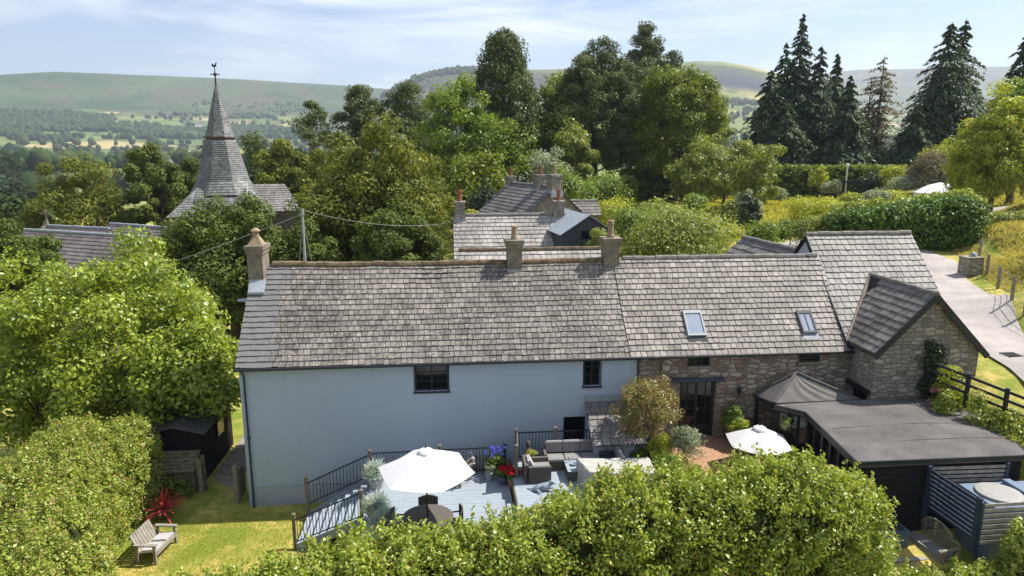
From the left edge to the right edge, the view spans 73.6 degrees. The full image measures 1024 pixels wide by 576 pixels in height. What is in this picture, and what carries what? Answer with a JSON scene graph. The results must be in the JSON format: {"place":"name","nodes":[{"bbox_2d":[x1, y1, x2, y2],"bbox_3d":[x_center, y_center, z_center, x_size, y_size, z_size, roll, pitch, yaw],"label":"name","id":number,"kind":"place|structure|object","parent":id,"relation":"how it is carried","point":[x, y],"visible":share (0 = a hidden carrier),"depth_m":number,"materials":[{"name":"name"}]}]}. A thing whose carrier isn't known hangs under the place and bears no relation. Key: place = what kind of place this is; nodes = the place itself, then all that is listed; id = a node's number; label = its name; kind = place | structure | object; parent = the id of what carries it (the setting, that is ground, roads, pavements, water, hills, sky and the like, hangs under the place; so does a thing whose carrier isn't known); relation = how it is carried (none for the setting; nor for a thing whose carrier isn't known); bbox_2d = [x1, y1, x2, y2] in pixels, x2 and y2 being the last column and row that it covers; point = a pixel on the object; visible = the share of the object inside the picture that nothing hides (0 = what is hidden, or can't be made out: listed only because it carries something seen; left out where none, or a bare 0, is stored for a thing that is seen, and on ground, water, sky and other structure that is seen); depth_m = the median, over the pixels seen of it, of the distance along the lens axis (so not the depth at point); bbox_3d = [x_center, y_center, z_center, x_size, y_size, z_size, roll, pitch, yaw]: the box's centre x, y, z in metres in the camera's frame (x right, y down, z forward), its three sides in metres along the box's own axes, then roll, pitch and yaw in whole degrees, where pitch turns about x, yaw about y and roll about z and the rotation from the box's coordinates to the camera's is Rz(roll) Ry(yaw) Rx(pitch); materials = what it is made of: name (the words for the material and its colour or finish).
{"place":"outdoors","nodes":[
{"label":"outdoors","id":0,"kind":"place"},
{"bbox_2d":[114,511,305,575],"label":"lawn grass","id":1,"kind":"structure","parent":0,"point":[214,527],"depth_m":21.90,"materials":[{"name":"green plant"}]},
{"bbox_2d":[213,434,246,490],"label":"garden path","id":2,"kind":"structure","parent":0,"point":[236,456],"depth_m":27.35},
{"bbox_2d":[0,61,1023,575],"bbox_3d":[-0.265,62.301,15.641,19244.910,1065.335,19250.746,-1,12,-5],"label":"ground","id":3,"kind":"structure","parent":0,"point":[126,97],"depth_m":1922.84,"materials":[{"name":"green plant"}]},
{"bbox_2d":[0,218,75,347],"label":"yew tree","id":4,"kind":"object","parent":3,"relation":"on","point":[39,246],"visible":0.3,"depth_m":39.73,"materials":[{"name":"green plant"}]},
{"bbox_2d":[0,411,113,565],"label":"hedge bank","id":5,"kind":"structure","parent":3,"relation":"on","point":[21,477],"depth_m":21.88,"materials":[{"name":"green plant"}]},
{"bbox_2d":[0,323,126,450],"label":"sycamore tree","id":6,"kind":"object","parent":3,"relation":"on","point":[14,426],"visible":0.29,"depth_m":26.75,"materials":[{"name":"green plant"}]},
{"bbox_2d":[10,153,125,229],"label":"yew tree","id":7,"kind":"object","parent":3,"relation":"on","point":[72,208],"visible":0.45,"depth_m":69.70,"materials":[{"name":"green plant"}]},
{"bbox_2d":[0,408,167,575],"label":"hedge","id":8,"kind":"object","parent":3,"relation":"on","point":[80,515],"visible":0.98,"depth_m":19.60,"materials":[{"name":"green plant"}]},
{"bbox_2d":[20,228,165,357],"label":"church nave","id":9,"kind":"structure","parent":3,"relation":"on","point":[78,247],"depth_m":51.87,"materials":[{"name":"stone"}]},
{"bbox_2d":[0,223,239,441],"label":"sycamore tree","id":10,"kind":"object","parent":3,"relation":"on","point":[115,288],"visible":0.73,"depth_m":26.65,"materials":[{"name":"green plant"}]},
{"bbox_2d":[115,141,188,225],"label":"yew tree","id":11,"kind":"object","parent":3,"relation":"on","point":[151,191],"visible":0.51,"depth_m":72.10,"materials":[{"name":"green plant"}]},
{"bbox_2d":[128,519,177,564],"bbox_3d":[-11.126,7.833,21.221,0.895,0.865,1.270,1,12,3],"label":"garden bench","id":12,"kind":"object","parent":3,"relation":"on","point":[145,537],"visible":1,"depth_m":21.17,"materials":[{"name":"grey wood"}]},
{"bbox_2d":[141,450,199,493],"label":"log store","id":13,"kind":"structure","parent":3,"relation":"on","point":[180,464],"depth_m":24.97,"materials":[{"name":"brown wood"}]},
{"bbox_2d":[117,311,240,429],"bbox_3d":[-13.043,4.291,27.234,4.940,6.969,4.889,-1,12,-5],"label":"sycamore tree","id":14,"kind":"object","parent":3,"relation":"on","point":[193,375],"visible":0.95,"depth_m":25.85,"materials":[{"name":"green plant"}]},
{"bbox_2d":[140,402,233,478],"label":"garden shed","id":15,"kind":"structure","parent":3,"relation":"on","point":[210,438],"depth_m":26.25,"materials":[{"name":"wood"}]},
{"bbox_2d":[0,146,447,200],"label":"valley wood","id":16,"kind":"object","parent":3,"relation":"on","point":[32,157],"visible":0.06,"depth_m":493.31,"materials":[{"name":"green plant"}]},
{"bbox_2d":[154,192,301,356],"bbox_3d":[-17.803,-0.642,44.102,9.138,11.044,9.215,-8,14,-34],"label":"yew tree","id":17,"kind":"object","parent":3,"relation":"on","point":[221,272],"visible":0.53,"depth_m":40.92,"materials":[{"name":"green plant"}]},
{"bbox_2d":[166,86,300,284],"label":"church spire","id":18,"kind":"structure","parent":3,"relation":"on","point":[222,170],"depth_m":61.50,"materials":[{"name":"grey stone"}]},
{"bbox_2d":[0,66,477,130],"bbox_3d":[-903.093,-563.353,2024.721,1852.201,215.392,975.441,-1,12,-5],"label":"hill wood","id":19,"kind":"object","parent":3,"relation":"on","point":[14,117],"visible":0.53,"depth_m":2037.09,"materials":[{"name":"green plant"}]},
{"bbox_2d":[0,65,507,162],"bbox_3d":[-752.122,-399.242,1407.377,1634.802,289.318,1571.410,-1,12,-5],"label":"distant wood","id":20,"kind":"object","parent":3,"relation":"on","point":[21,135],"visible":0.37,"depth_m":1644.86,"materials":[{"name":"green plant"}]},
{"bbox_2d":[237,130,282,183],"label":"broadleaf tree","id":21,"kind":"object","parent":3,"relation":"on","point":[255,143],"visible":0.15,"depth_m":83.07,"materials":[{"name":"green plant"}]},
{"bbox_2d":[252,137,312,215],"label":"yew tree","id":22,"kind":"object","parent":3,"relation":"on","point":[281,172],"visible":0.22,"depth_m":70.62,"materials":[{"name":"green plant"}]},
{"bbox_2d":[235,215,350,264],"bbox_3d":[-13.606,-0.022,44.659,7.890,9.271,7.254,-1,12,-5],"label":"yew tree","id":23,"kind":"object","parent":3,"relation":"on","point":[327,248],"visible":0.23,"depth_m":43.19,"materials":[{"name":"green plant"}]},
{"bbox_2d":[286,100,336,161],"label":"pine tree","id":24,"kind":"object","parent":3,"relation":"on","point":[311,135],"visible":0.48,"depth_m":88.68,"materials":[{"name":"green plant"}]},
{"bbox_2d":[326,84,386,160],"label":"pine tree","id":25,"kind":"object","parent":3,"relation":"on","point":[358,97],"visible":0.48,"depth_m":92.07,"materials":[{"name":"green plant"}]},
{"bbox_2d":[283,108,456,260],"bbox_3d":[-10.176,-5.180,50.123,12.493,15.291,11.757,-1,12,-5],"label":"yew tree","id":26,"kind":"object","parent":3,"relation":"on","point":[355,182],"visible":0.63,"depth_m":46.77,"materials":[{"name":"green plant"}]},
{"bbox_2d":[347,196,449,261],"bbox_3d":[-7.098,-1.820,44.354,6.482,8.026,6.394,8,14,33],"label":"yew tree","id":27,"kind":"object","parent":3,"relation":"on","point":[389,242],"visible":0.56,"depth_m":43.18,"materials":[{"name":"green plant"}]},
{"bbox_2d":[291,442,512,549],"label":"deck","id":28,"kind":"structure","parent":3,"relation":"on","point":[480,490],"depth_m":22.29,"materials":[{"name":"grey wood"}]},
{"bbox_2d":[378,445,474,517],"bbox_3d":[-2.425,5.857,19.490,2.739,2.949,2.663,-1,12,-5],"label":"parasol","id":29,"kind":"object","parent":28,"relation":"on","point":[426,469],"visible":0.93,"depth_m":18.80,"materials":[{"name":"white fabric"}]},
{"bbox_2d":[401,504,453,530],"bbox_3d":[-2.425,6.942,19.710,1.490,0.744,1.490,-1,12,-5],"label":"round table","id":30,"kind":"object","parent":28,"relation":"on","point":[416,514],"visible":0.62,"depth_m":19.73,"materials":[{"name":"grey wood"}]},
{"bbox_2d":[372,79,436,166],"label":"pine tree","id":31,"kind":"object","parent":3,"relation":"on","point":[414,114],"visible":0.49,"depth_m":91.46,"materials":[{"name":"green plant"}]},
{"bbox_2d":[233,220,648,507],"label":"white cottage","id":32,"kind":"structure","parent":3,"relation":"on","point":[339,365],"depth_m":24.17,"materials":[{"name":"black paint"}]},
{"bbox_2d":[413,366,449,393],"bbox_3d":[-2.800,3.108,23.833,1.273,1.105,0.210,-1,12,-5],"label":"window","id":33,"kind":"structure","parent":32,"relation":"in","point":[425,377],"depth_m":23.90,"materials":[{"name":"black glass"}]},
{"bbox_2d":[406,71,505,188],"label":"lime tree","id":34,"kind":"object","parent":3,"relation":"on","point":[441,126],"visible":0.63,"depth_m":75.84,"materials":[{"name":"green plant"}]},
{"bbox_2d":[435,147,507,227],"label":"lime tree","id":35,"kind":"object","parent":3,"relation":"on","point":[464,169],"visible":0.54,"depth_m":69.28,"materials":[{"name":"green plant"}]},
{"bbox_2d":[466,27,547,173],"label":"pine tree","id":36,"kind":"object","parent":3,"relation":"on","point":[502,50],"visible":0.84,"depth_m":79.02,"materials":[{"name":"green plant"}]},
{"bbox_2d":[453,189,565,259],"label":"neighbour cottage","id":37,"kind":"structure","parent":3,"relation":"on","point":[472,230],"depth_m":40.61,"materials":[{"name":"grey stone"}]},
{"bbox_2d":[475,110,544,182],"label":"lime tree","id":38,"kind":"object","parent":3,"relation":"on","point":[517,164],"visible":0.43,"depth_m":77.89,"materials":[{"name":"green plant"}]},
{"bbox_2d":[458,246,600,261],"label":"outbuilding","id":39,"kind":"structure","parent":3,"relation":"on","point":[473,253],"depth_m":35.65,"materials":[{"name":"white paint"}]},
{"bbox_2d":[478,165,581,212],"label":"cottage","id":40,"kind":"structure","parent":3,"relation":"on","point":[537,195],"depth_m":53.46,"materials":[{"name":"grey stone"}]},
{"bbox_2d":[166,442,903,575],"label":"front hedge","id":41,"kind":"object","parent":3,"relation":"on","point":[770,514],"visible":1,"depth_m":15.77,"materials":[{"name":"green plant"}]},
{"bbox_2d":[516,146,575,182],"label":"bush","id":42,"kind":"object","parent":3,"relation":"on","point":[542,160],"visible":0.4,"depth_m":66.17,"materials":[{"name":"green plant"}]},
{"bbox_2d":[526,69,592,177],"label":"lime tree","id":43,"kind":"object","parent":3,"relation":"on","point":[550,94],"visible":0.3,"depth_m":81.81,"materials":[{"name":"green plant"}]},
{"bbox_2d":[550,117,600,180],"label":"lime tree","id":44,"kind":"object","parent":3,"relation":"on","point":[572,142],"visible":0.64,"depth_m":77.96,"materials":[{"name":"green plant"}]},
{"bbox_2d":[507,426,655,521],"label":"deck","id":45,"kind":"structure","parent":3,"relation":"on","point":[521,493],"depth_m":22.41,"materials":[{"name":"grey wood"}]},
{"bbox_2d":[522,454,551,483],"bbox_3d":[0.816,5.921,22.610,0.889,0.741,0.832,-1,12,-5],"label":"wicker armchair","id":46,"kind":"object","parent":45,"relation":"on","point":[536,469],"visible":0.98,"depth_m":22.25,"materials":[{"name":"grey wicker"}]},
{"bbox_2d":[541,439,626,470],"bbox_3d":[2.450,5.771,23.100,2.708,0.840,1.662,-1,12,-5],"label":"corner sofa","id":47,"kind":"object","parent":45,"relation":"on","point":[557,452],"visible":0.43,"depth_m":23.48,"materials":[{"name":"grey fabric"}]},
{"bbox_2d":[576,458,654,490],"bbox_3d":[3.388,6.045,22.028,2.517,0.730,1.319,-1,12,-5],"label":"covered table","id":48,"kind":"object","parent":45,"relation":"on","point":[586,468],"visible":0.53,"depth_m":22.08,"materials":[{"name":"white fabric"}]},
{"bbox_2d":[547,208,617,246],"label":"boarded shed","id":49,"kind":"structure","parent":3,"relation":"on","point":[571,228],"depth_m":38.65,"materials":[{"name":"grey wood"}]},
{"bbox_2d":[547,35,646,180],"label":"pine tree","id":50,"kind":"object","parent":3,"relation":"on","point":[595,83],"visible":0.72,"depth_m":82.05,"materials":[{"name":"green plant"}]},
{"bbox_2d":[570,175,638,210],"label":"garden hedge","id":51,"kind":"object","parent":3,"relation":"on","point":[627,179],"visible":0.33,"depth_m":77.06,"materials":[{"name":"green plant"}]},
{"bbox_2d":[597,56,657,174],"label":"pine tree","id":52,"kind":"object","parent":3,"relation":"on","point":[641,72],"visible":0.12,"depth_m":94.88,"materials":[{"name":"green plant"}]},
{"bbox_2d":[607,203,660,257],"bbox_3d":[8.390,-2.505,44.246,4.883,6.019,4.349,-1,12,-5],"label":"bush","id":53,"kind":"object","parent":3,"relation":"on","point":[625,219],"visible":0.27,"depth_m":43.31,"materials":[{"name":"green plant"}]},
{"bbox_2d":[624,20,665,137],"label":"pine tree","id":54,"kind":"object","parent":3,"relation":"on","point":[646,42],"visible":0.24,"depth_m":101.68,"materials":[{"name":"green plant"}]},
{"bbox_2d":[607,375,684,457],"bbox_3d":[4.669,4.986,23.530,2.335,4.055,2.305,11,16,42],"label":"photinia tree","id":55,"kind":"object","parent":3,"relation":"on","point":[643,396],"visible":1,"depth_m":23.00,"materials":[{"name":"green plant"}]},
{"bbox_2d":[618,166,684,200],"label":"clipped hedge","id":56,"kind":"object","parent":3,"relation":"on","point":[650,186],"visible":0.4,"depth_m":84.86,"materials":[{"name":"green plant"}]},
{"bbox_2d":[627,63,734,201],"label":"chestnut tree","id":57,"kind":"object","parent":3,"relation":"on","point":[686,90],"visible":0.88,"depth_m":80.46,"materials":[{"name":"green plant"}]},
{"bbox_2d":[620,196,749,257],"bbox_3d":[9.591,-2.052,40.299,8.387,6.452,7.900,-11,16,-43],"label":"bush","id":58,"kind":"object","parent":3,"relation":"on","point":[679,232],"visible":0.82,"depth_m":38.96,"materials":[{"name":"green plant"}]},
{"bbox_2d":[668,424,707,460],"bbox_3d":[5.909,5.614,23.074,1.310,2.208,1.315,-1,12,-5],"label":"shrub","id":59,"kind":"object","parent":3,"relation":"on","point":[685,440],"visible":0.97,"depth_m":22.84,"materials":[{"name":"green plant"}]},
{"bbox_2d":[663,127,787,204],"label":"apple tree","id":60,"kind":"object","parent":3,"relation":"on","point":[756,168],"visible":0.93,"depth_m":70.75,"materials":[{"name":"green plant"}]},
{"bbox_2d":[614,253,854,439],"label":"stone cottage","id":61,"kind":"structure","parent":3,"relation":"on","point":[708,334],"depth_m":25.15,"materials":[{"name":"grey stone"}]},
{"bbox_2d":[678,382,714,435],"bbox_3d":[6.725,4.400,25.072,1.341,2.174,0.110,-1,12,-5],"label":"door","id":62,"kind":"structure","parent":61,"relation":"in","point":[696,399],"depth_m":25.08,"materials":[{"name":"black paint"}]},
{"bbox_2d":[735,191,762,231],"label":"shrub","id":63,"kind":"object","parent":3,"relation":"on","point":[752,205],"visible":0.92,"depth_m":49.59,"materials":[{"name":"green plant"}]},
{"bbox_2d":[725,235,795,253],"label":"slate outhouse","id":64,"kind":"structure","parent":3,"relation":"on","point":[745,244],"depth_m":32.05,"materials":[{"name":"grey stone"}]},
{"bbox_2d":[723,70,798,189],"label":"conifer tree","id":65,"kind":"object","parent":3,"relation":"on","point":[766,109],"visible":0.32,"depth_m":96.21,"materials":[{"name":"green plant"}]},
{"bbox_2d":[740,218,781,241],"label":"shrub","id":66,"kind":"object","parent":3,"relation":"on","point":[767,231],"visible":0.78,"depth_m":45.73,"materials":[{"name":"green plant"}]},
{"bbox_2d":[736,99,817,189],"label":"conifer tree","id":67,"kind":"object","parent":3,"relation":"on","point":[789,134],"visible":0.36,"depth_m":93.29,"materials":[{"name":"green plant"}]},
{"bbox_2d":[776,14,831,163],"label":"conifer tree","id":68,"kind":"object","parent":3,"relation":"on","point":[798,73],"visible":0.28,"depth_m":96.75,"materials":[{"name":"green plant"}]},
{"bbox_2d":[786,212,828,243],"bbox_3d":[21.433,-3.736,48.266,3.694,3.235,3.810,10,16,42],"label":"shrub","id":69,"kind":"object","parent":3,"relation":"on","point":[806,224],"visible":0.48,"depth_m":47.65,"materials":[{"name":"green plant"}]},
{"bbox_2d":[777,195,843,220],"bbox_3d":[27.605,-7.215,61.807,6.495,2.540,5.635,9,15,38],"label":"shrub","id":70,"kind":"object","parent":3,"relation":"on","point":[804,206],"visible":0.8,"depth_m":61.06,"materials":[{"name":"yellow plant"}]},
{"bbox_2d":[606,185,1023,244],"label":"lawn grass","id":71,"kind":"structure","parent":3,"relation":"on","point":[771,206],"depth_m":71.56,"materials":[{"name":"green plant"}]},
{"bbox_2d":[796,47,838,155],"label":"conifer tree","id":72,"kind":"object","parent":3,"relation":"on","point":[822,94],"visible":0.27,"depth_m":96.42,"materials":[{"name":"green plant"}]},
{"bbox_2d":[763,163,897,199],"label":"clipped hedge","id":73,"kind":"object","parent":3,"relation":"on","point":[792,179],"visible":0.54,"depth_m":85.84,"materials":[{"name":"green plant"}]},
{"bbox_2d":[810,76,884,168],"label":"conifer tree","id":74,"kind":"object","parent":3,"relation":"on","point":[843,144],"visible":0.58,"depth_m":90.49,"materials":[{"name":"green plant"}]},
{"bbox_2d":[859,55,904,168],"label":"conifer tree","id":75,"kind":"object","parent":3,"relation":"on","point":[877,113],"visible":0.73,"depth_m":96.33,"materials":[{"name":"green plant"}]},
{"bbox_2d":[792,230,989,399],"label":"stone annexe","id":76,"kind":"structure","parent":3,"relation":"on","point":[892,308],"depth_m":24.62,"materials":[{"name":"grey stone"}]},
{"bbox_2d":[915,338,949,398],"bbox_3d":[14.538,3.502,23.822,1.214,3.643,0.676,-1,12,-5],"label":"ivy","id":77,"kind":"object","parent":76,"relation":"attached to","point":[932,347],"visible":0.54,"depth_m":23.55,"materials":[{"name":"green plant"}]},
{"bbox_2d":[774,399,1023,534],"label":"garden room","id":78,"kind":"object","parent":3,"relation":"on","point":[896,446],"visible":0.57,"depth_m":20.42,"materials":[{"name":"wood"}]},
{"bbox_2d":[775,410,806,461],"bbox_3d":[9.440,5.103,23.094,1.088,1.790,0.113,8,14,35],"label":"window frame","id":79,"kind":"structure","parent":78,"relation":"in","point":[796,436],"depth_m":22.99,"materials":[{"name":"black paint"}]},
{"bbox_2d":[804,419,860,512],"bbox_3d":[9.775,5.512,21.084,0.101,1.790,3.631,0,12,2],"label":"window frame","id":80,"kind":"structure","parent":78,"relation":"in","point":[814,438],"depth_m":21.46,"materials":[{"name":"black paint"}]},
{"bbox_2d":[926,461,1010,515],"bbox_3d":[12.945,5.729,19.506,2.388,1.610,0.110,-1,12,-4],"label":"slatted screen","id":81,"kind":"object","parent":78,"relation":"attached to","point":[1005,470],"visible":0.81,"depth_m":19.42,"materials":[{"name":"blue paint"}]},
{"bbox_2d":[818,188,994,250],"bbox_3d":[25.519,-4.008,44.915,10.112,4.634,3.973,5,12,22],"label":"laurel hedge","id":82,"kind":"object","parent":3,"relation":"on","point":[935,223],"visible":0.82,"depth_m":43.29,"materials":[{"name":"green plant"}]},
{"bbox_2d":[884,105,943,187],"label":"conifer tree","id":83,"kind":"object","parent":3,"relation":"on","point":[913,138],"visible":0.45,"depth_m":88.97,"materials":[{"name":"green plant"}]},
{"bbox_2d":[902,145,949,184],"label":"shrub","id":84,"kind":"object","parent":3,"relation":"on","point":[926,164],"visible":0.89,"depth_m":74.00,"materials":[{"name":"green plant"}]},
{"bbox_2d":[871,21,987,165],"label":"conifer tree","id":85,"kind":"object","parent":3,"relation":"on","point":[941,121],"visible":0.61,"depth_m":91.02,"materials":[{"name":"green plant"}]},
{"bbox_2d":[842,551,1023,575],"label":"hedge","id":86,"kind":"object","parent":3,"relation":"on","point":[994,568],"visible":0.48,"depth_m":17.29,"materials":[{"name":"green plant"}]},
{"bbox_2d":[909,516,960,564],"bbox_3d":[11.607,7.046,19.172,0.705,1.106,1.640,-3,12,-14],"label":"curved back bench","id":87,"kind":"object","parent":3,"relation":"on","point":[926,545],"visible":0.77,"depth_m":18.96,"materials":[{"name":"grey wood"}]},
{"bbox_2d":[929,364,969,410],"bbox_3d":[14.964,4.518,23.431,1.300,4.014,1.301,-1,12,-5],"label":"shrub","id":88,"kind":"object","parent":3,"relation":"on","point":[959,397],"visible":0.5,"depth_m":23.05,"materials":[{"name":"green plant"}]},
{"bbox_2d":[920,465,982,554],"bbox_3d":[11.841,5.934,18.497,0.111,1.610,1.912,-1,12,-7],"label":"slatted screen","id":89,"kind":"object","parent":3,"relation":"on","point":[926,497],"visible":1,"depth_m":18.39,"materials":[{"name":"blue paint"}]},
{"bbox_2d":[937,18,990,150],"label":"conifer tree","id":90,"kind":"object","parent":3,"relation":"on","point":[964,39],"visible":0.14,"depth_m":93.77,"materials":[{"name":"green plant"}]},
{"bbox_2d":[922,357,1023,417],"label":"rail fence","id":91,"kind":"object","parent":3,"relation":"on","point":[1006,391],"visible":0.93,"depth_m":22.34,"materials":[{"name":"black paint"}]},
{"bbox_2d":[959,389,1001,427],"bbox_3d":[14.919,5.009,22.154,1.259,3.560,1.304,-1,12,-5],"label":"shrub","id":92,"kind":"object","parent":3,"relation":"on","point":[978,405],"visible":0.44,"depth_m":21.78,"materials":[{"name":"green plant"}]},
{"bbox_2d":[940,79,1023,211],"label":"willow tree","id":93,"kind":"object","parent":3,"relation":"on","point":[990,171],"visible":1,"depth_m":49.92,"materials":[{"name":"green plant"}]},
{"bbox_2d":[949,243,1023,292],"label":"verge grass","id":94,"kind":"structure","parent":3,"relation":"on","point":[1002,261],"depth_m":36.30,"materials":[{"name":"green plant"}]},
{"bbox_2d":[954,479,1023,566],"bbox_3d":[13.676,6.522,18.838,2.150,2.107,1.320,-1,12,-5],"label":"hot tub","id":95,"kind":"object","parent":3,"relation":"on","point":[1006,490],"visible":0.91,"depth_m":18.51,"materials":[{"name":"black wood"}]},
{"bbox_2d":[971,501,1023,558],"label":"slatted screen","id":96,"kind":"object","parent":3,"relation":"on","point":[981,521],"visible":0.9,"depth_m":17.61,"materials":[{"name":"blue paint"}]},
{"bbox_2d":[981,405,1023,434],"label":"shrub","id":97,"kind":"object","parent":3,"relation":"on","point":[999,419],"visible":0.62,"depth_m":21.23,"materials":[{"name":"green plant"}]},
{"bbox_2d":[982,202,1023,257],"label":"field grass","id":98,"kind":"structure","parent":3,"relation":"on","point":[1015,227],"depth_m":40.76,"materials":[{"name":"plant"}]},
{"bbox_2d":[996,516,1023,568],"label":"shrub","id":99,"kind":"object","parent":3,"relation":"on","point":[1012,547],"visible":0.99,"depth_m":17.05,"materials":[{"name":"green plant"}]},
{"bbox_2d":[0,0,1023,88],"label":"sky","id":100,"kind":"structure","parent":0,"point":[381,44],"materials":[{"name":"blue"}]},
{"bbox_2d":[647,437,795,477],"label":"patio","id":101,"kind":"structure","parent":0,"point":[718,449],"depth_m":23.83,"materials":[{"name":"brick"}]},
{"bbox_2d":[726,423,791,461],"bbox_3d":[8.149,5.210,22.618,2.067,1.571,2.167,-1,12,-5],"label":"parasol","id":102,"kind":"object","parent":101,"relation":"on","point":[761,435],"visible":0.86,"depth_m":22.18,"materials":[{"name":"white fabric"}]},
{"bbox_2d":[753,371,858,431],"bbox_3d":[10.572,4.302,24.326,3.477,2.770,1.705,-1,12,-5],"label":"gazebo","id":103,"kind":"object","parent":101,"relation":"on","point":[796,387],"visible":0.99,"depth_m":23.78,"materials":[{"name":"fabric"}]},
{"bbox_2d":[919,248,1023,380],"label":"driveway","id":104,"kind":"structure","parent":0,"point":[990,321],"depth_m":29.82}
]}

